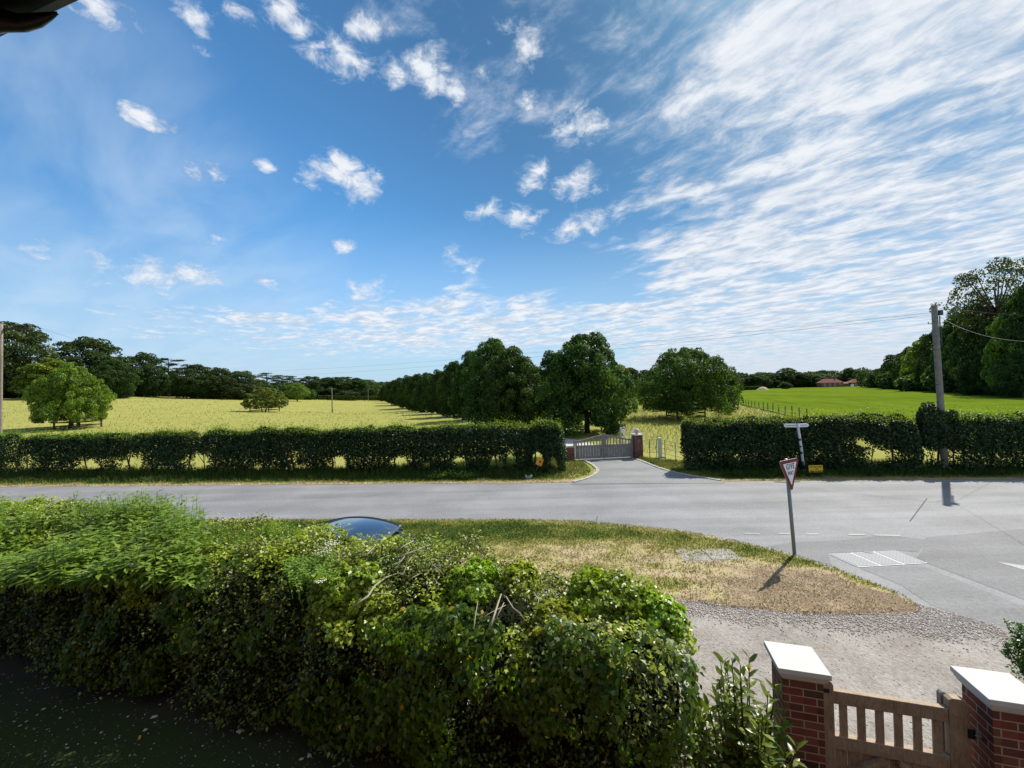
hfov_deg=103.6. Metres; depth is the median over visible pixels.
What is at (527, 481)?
verge
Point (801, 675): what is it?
gate pier
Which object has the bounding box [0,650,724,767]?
garden ground
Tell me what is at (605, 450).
double gate
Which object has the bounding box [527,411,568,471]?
roadside hedge
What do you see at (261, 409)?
tree guard
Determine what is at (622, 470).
driveway
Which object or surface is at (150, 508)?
nettle clump
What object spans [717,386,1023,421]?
crop field
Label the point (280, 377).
cedar tree
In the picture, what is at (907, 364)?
woodland tree
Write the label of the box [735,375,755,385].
woodland tree
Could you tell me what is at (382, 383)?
woodland
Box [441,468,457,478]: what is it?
verge weed
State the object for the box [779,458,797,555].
give way sign
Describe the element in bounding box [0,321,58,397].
woodland tree
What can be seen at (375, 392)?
woodland tree
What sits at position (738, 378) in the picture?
woodland tree
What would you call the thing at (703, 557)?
concrete slab
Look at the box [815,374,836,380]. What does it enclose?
woodland tree
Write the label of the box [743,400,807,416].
post fence
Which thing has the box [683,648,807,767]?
laurel shrub
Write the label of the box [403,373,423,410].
lime tree
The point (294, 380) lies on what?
cedar tree
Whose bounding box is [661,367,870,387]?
woodland
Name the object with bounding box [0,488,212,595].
nettle clump
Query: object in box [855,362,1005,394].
woodland
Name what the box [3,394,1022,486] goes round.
ground
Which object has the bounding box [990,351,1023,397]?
woodland tree
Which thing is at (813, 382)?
woodland tree
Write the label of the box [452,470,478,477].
verge weed
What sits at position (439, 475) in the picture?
verge weed
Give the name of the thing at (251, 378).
woodland tree
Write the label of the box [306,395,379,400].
field hedge
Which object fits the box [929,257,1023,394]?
woodland tree
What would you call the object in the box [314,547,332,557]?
flower head
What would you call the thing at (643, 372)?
woodland tree
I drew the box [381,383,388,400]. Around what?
lime tree
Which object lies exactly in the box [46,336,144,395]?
woodland tree
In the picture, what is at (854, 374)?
woodland tree
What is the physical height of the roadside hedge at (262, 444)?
3.062 m
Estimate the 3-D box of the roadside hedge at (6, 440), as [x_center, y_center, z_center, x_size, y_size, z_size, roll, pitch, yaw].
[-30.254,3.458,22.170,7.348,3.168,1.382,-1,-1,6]
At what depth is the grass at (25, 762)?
4.39 m
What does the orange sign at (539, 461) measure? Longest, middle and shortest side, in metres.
0.800 x 0.300 x 0.035 m
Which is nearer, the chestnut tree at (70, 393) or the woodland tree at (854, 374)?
the chestnut tree at (70, 393)
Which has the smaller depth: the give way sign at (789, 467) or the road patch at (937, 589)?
the road patch at (937, 589)
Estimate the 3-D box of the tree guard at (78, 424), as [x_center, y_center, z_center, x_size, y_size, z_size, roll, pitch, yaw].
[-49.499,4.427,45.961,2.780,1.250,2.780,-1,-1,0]
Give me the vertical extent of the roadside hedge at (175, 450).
2.749 m
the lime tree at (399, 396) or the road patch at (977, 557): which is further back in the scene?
the lime tree at (399, 396)
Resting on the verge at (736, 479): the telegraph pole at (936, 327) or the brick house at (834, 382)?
the telegraph pole at (936, 327)
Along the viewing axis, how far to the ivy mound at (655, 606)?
4.30 m
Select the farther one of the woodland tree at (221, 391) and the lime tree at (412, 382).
the woodland tree at (221, 391)
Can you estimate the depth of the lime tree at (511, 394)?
36.05 m
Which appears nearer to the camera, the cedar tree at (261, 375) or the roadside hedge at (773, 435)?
the roadside hedge at (773, 435)
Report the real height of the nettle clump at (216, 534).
0.440 m
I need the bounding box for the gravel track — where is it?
[537,590,1023,753]
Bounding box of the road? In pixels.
[0,479,1023,618]
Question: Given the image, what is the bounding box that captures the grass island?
[40,520,916,614]
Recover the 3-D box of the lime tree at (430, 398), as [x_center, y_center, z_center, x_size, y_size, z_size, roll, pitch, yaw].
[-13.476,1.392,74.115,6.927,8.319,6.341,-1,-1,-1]
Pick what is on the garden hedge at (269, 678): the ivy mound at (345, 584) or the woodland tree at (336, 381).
the ivy mound at (345, 584)
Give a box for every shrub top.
[279,537,332,564]
[344,546,418,581]
[377,529,454,584]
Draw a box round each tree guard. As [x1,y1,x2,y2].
[53,416,102,429]
[249,405,279,411]
[666,408,705,418]
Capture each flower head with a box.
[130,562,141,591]
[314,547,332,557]
[324,540,339,567]
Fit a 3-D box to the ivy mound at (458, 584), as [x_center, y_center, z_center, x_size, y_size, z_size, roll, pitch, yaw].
[-0.497,2.389,4.899,0.748,0.402,0.708,-1,-1,0]
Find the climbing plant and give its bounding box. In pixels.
[44,543,710,767]
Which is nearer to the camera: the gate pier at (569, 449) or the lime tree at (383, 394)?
the gate pier at (569, 449)
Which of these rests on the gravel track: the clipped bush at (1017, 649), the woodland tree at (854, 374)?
the clipped bush at (1017, 649)
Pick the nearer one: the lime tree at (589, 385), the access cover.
the access cover
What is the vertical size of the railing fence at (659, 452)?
1.282 m
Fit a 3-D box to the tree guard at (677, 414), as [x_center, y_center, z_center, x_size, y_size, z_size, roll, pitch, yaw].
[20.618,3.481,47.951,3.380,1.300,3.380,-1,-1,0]
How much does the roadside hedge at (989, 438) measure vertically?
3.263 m
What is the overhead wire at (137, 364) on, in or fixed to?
attached to the power pole at (2, 326)
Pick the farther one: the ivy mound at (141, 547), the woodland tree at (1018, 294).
the woodland tree at (1018, 294)
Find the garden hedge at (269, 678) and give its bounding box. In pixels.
[0,493,704,767]
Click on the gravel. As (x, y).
(854, 663)
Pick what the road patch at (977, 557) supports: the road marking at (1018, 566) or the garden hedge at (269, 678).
the road marking at (1018, 566)
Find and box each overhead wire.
[13,327,320,392]
[32,325,315,391]
[136,315,928,375]
[179,313,924,371]
[939,316,1023,341]
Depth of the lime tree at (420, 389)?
85.45 m
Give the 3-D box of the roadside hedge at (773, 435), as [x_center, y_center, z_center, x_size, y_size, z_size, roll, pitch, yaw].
[12.949,2.268,18.483,9.954,3.343,2.001,-2,-1,9]
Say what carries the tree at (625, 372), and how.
on the ground at (15, 402)
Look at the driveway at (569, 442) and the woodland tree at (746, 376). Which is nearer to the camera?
the driveway at (569, 442)
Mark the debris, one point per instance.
(138, 739)
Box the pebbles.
[626,598,1021,651]
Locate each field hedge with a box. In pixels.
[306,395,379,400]
[743,386,760,389]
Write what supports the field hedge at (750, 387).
on the ground at (15, 402)
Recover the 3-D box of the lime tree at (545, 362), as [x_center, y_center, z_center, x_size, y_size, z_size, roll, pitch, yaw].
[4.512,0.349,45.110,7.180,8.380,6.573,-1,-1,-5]
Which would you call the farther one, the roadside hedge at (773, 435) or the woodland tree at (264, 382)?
the woodland tree at (264, 382)
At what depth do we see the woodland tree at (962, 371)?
92.37 m
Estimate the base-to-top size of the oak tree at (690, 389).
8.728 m
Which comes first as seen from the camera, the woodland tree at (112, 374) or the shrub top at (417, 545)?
the shrub top at (417, 545)
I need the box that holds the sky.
[0,0,1023,382]
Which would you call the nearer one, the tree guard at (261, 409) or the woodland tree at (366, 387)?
the tree guard at (261, 409)
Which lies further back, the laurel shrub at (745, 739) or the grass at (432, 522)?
the grass at (432, 522)
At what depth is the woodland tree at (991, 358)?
81.17 m
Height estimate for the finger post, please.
2.314 m
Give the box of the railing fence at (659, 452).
[646,435,681,458]
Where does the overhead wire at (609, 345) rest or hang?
hanging from the telegraph pole at (936, 327)
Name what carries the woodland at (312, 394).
on the ground at (15, 402)
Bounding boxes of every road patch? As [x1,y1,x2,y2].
[770,536,924,564]
[861,566,1023,630]
[917,529,1023,598]
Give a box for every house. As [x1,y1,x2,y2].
[0,0,77,36]
[817,378,859,386]
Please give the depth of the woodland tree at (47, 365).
88.98 m
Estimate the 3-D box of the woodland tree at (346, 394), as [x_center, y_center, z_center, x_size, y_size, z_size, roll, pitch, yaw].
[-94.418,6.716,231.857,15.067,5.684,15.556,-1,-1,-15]
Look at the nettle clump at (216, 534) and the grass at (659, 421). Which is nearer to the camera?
the nettle clump at (216, 534)
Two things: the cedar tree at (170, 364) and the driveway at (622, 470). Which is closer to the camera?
the driveway at (622, 470)
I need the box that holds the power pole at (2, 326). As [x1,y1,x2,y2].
[0,323,30,434]
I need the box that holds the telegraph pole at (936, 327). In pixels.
[928,305,948,467]
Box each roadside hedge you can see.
[0,426,28,471]
[14,420,138,473]
[128,422,201,473]
[191,413,532,472]
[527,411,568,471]
[679,398,925,471]
[909,398,1023,471]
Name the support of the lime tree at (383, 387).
on the ground at (15, 402)
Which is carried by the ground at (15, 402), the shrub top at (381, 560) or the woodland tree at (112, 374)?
the woodland tree at (112, 374)
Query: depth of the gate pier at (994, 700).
3.52 m
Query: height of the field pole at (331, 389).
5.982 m
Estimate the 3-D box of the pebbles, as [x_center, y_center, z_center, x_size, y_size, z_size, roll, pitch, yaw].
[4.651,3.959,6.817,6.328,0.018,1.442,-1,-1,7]
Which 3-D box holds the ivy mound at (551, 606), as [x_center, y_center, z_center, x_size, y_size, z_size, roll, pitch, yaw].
[0.444,2.489,4.242,0.622,0.366,0.578,-1,-1,0]
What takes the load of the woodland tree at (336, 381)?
on the ground at (15, 402)
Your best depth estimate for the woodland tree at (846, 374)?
310.54 m
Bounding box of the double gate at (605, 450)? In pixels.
[573,433,633,459]
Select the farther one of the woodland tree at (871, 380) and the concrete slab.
the woodland tree at (871, 380)
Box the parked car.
[298,516,453,568]
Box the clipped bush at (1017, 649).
[999,618,1023,680]
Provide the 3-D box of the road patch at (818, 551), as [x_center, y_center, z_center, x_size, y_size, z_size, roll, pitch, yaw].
[8.349,3.919,9.712,3.962,0.001,1.245,-1,-1,-13]
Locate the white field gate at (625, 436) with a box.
[619,427,644,447]
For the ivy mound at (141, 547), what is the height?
0.485 m
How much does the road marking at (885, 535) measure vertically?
0.001 m
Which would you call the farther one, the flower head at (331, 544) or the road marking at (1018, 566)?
the road marking at (1018, 566)
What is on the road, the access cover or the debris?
the access cover
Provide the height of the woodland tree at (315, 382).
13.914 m
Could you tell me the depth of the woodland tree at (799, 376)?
300.99 m
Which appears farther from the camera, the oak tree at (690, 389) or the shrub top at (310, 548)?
the oak tree at (690, 389)
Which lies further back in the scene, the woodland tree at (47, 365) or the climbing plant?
the woodland tree at (47, 365)
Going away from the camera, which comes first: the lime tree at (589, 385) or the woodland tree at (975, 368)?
the lime tree at (589, 385)
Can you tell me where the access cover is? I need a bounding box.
[829,550,927,567]
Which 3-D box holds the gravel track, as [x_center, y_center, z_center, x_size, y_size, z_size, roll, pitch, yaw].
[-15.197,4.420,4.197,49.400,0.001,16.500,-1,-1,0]
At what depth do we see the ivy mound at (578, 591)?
4.57 m
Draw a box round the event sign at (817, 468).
[809,465,822,473]
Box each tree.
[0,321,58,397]
[3,353,11,395]
[7,357,85,394]
[21,362,117,427]
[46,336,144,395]
[87,359,139,398]
[123,352,173,396]
[156,358,185,396]
[167,364,219,398]
[197,367,246,399]
[222,371,262,399]
[240,387,288,411]
[244,380,277,396]
[255,372,287,389]
[271,376,301,385]
[283,376,304,399]
[284,382,310,400]
[298,376,328,394]
[315,377,339,394]
[321,377,361,395]
[334,391,360,396]
[340,377,373,395]
[354,379,381,395]
[378,384,385,400]
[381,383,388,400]
[384,380,398,402]
[387,377,402,404]
[392,375,411,407]
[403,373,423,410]
[410,372,432,411]
[419,369,449,413]
[436,360,465,416]
[447,350,482,420]
[458,338,506,424]
[471,345,547,430]
[533,350,580,421]
[534,331,638,436]
[610,364,634,404]
[623,367,643,390]
[634,347,743,418]
[640,369,660,391]
[727,375,744,388]
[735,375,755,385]
[745,373,772,386]
[761,372,785,387]
[774,368,798,387]
[778,382,792,388]
[788,372,815,387]
[801,374,825,386]
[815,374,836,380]
[838,367,857,381]
[848,370,864,380]
[864,368,883,387]
[873,353,900,377]
[887,346,916,389]
[899,338,932,374]
[913,329,946,390]
[926,313,977,389]
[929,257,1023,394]
[943,297,990,393]
[949,351,987,394]
[970,321,1005,395]
[979,300,1023,396]
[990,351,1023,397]
[995,282,1023,356]
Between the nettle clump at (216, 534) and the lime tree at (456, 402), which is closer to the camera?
the nettle clump at (216, 534)
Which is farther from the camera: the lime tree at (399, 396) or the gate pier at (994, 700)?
the lime tree at (399, 396)
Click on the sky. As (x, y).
(291, 187)
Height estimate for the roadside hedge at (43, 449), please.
2.996 m
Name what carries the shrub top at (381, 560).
on the garden hedge at (269, 678)
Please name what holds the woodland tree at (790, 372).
on the ground at (15, 402)
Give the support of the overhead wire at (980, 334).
attached to the telegraph pole at (936, 327)
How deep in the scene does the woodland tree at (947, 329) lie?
112.24 m
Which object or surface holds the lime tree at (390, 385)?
on the ground at (15, 402)
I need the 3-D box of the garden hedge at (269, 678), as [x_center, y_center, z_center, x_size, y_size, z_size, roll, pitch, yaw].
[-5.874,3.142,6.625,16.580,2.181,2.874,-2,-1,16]
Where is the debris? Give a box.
[0,673,377,767]
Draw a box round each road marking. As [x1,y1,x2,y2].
[874,534,899,535]
[999,562,1023,569]
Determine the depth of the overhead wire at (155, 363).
34.30 m
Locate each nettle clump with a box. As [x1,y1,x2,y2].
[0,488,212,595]
[50,488,188,535]
[194,519,303,567]
[280,546,342,603]
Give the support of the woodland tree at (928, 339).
on the ground at (15, 402)
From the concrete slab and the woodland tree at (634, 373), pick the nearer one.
the concrete slab
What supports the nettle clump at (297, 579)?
on the garden hedge at (269, 678)
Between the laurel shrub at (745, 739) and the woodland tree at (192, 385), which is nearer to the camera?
the laurel shrub at (745, 739)
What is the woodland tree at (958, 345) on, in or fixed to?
on the ground at (15, 402)
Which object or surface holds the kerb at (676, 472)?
on the verge at (736, 479)
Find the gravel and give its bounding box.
[683,616,1018,747]
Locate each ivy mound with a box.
[111,532,201,585]
[301,560,393,630]
[442,555,500,604]
[499,557,541,600]
[525,596,583,645]
[561,564,652,627]
[632,590,690,645]
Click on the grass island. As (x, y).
(808, 604)
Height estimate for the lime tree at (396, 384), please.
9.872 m
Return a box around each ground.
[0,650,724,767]
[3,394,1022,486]
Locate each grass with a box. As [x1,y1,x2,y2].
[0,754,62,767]
[202,518,920,612]
[605,405,882,452]
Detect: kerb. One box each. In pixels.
[572,460,598,481]
[580,457,633,460]
[635,458,720,480]
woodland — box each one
[31,379,316,399]
[292,381,388,395]
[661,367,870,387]
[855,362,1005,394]
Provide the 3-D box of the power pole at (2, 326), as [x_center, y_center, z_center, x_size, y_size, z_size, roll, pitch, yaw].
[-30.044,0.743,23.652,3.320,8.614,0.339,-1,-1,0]
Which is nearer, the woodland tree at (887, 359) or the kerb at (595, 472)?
the kerb at (595, 472)
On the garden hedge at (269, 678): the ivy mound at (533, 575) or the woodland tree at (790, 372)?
the ivy mound at (533, 575)
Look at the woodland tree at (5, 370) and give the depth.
92.20 m
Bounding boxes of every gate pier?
[554,445,573,459]
[630,428,643,457]
[764,641,831,767]
[950,665,1023,767]
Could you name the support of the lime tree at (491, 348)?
on the ground at (15, 402)
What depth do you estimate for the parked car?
7.92 m
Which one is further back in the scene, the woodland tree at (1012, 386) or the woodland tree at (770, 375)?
the woodland tree at (770, 375)
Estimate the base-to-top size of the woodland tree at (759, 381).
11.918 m
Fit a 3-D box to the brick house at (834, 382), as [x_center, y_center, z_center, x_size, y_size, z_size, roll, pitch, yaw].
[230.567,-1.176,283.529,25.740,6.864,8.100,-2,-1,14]
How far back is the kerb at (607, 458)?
22.31 m
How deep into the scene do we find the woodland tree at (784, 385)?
268.18 m
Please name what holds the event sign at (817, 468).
on the verge at (736, 479)
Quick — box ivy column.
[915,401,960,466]
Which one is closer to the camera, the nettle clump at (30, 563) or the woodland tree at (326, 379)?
the nettle clump at (30, 563)
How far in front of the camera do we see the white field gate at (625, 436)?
25.33 m
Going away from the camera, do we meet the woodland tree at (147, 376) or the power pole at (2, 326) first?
the power pole at (2, 326)
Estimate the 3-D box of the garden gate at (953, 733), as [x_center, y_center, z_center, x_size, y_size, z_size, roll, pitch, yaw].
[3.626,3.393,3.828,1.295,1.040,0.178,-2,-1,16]
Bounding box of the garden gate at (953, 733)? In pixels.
[823,681,982,767]
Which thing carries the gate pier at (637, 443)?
on the verge at (736, 479)
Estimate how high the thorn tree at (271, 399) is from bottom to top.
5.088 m
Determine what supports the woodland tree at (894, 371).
on the ground at (15, 402)
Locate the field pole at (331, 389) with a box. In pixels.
[328,388,334,412]
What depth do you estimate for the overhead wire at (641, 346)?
23.96 m
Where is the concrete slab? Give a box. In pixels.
[676,549,742,561]
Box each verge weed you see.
[425,469,449,479]
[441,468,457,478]
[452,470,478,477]
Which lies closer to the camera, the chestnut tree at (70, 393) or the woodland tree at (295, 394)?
the chestnut tree at (70, 393)
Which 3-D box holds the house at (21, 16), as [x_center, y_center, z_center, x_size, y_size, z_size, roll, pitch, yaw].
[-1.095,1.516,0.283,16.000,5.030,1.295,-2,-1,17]
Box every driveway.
[426,411,622,455]
[571,457,722,483]
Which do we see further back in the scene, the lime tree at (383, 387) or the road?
the lime tree at (383, 387)
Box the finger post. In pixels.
[784,421,808,469]
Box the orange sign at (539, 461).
[536,457,543,470]

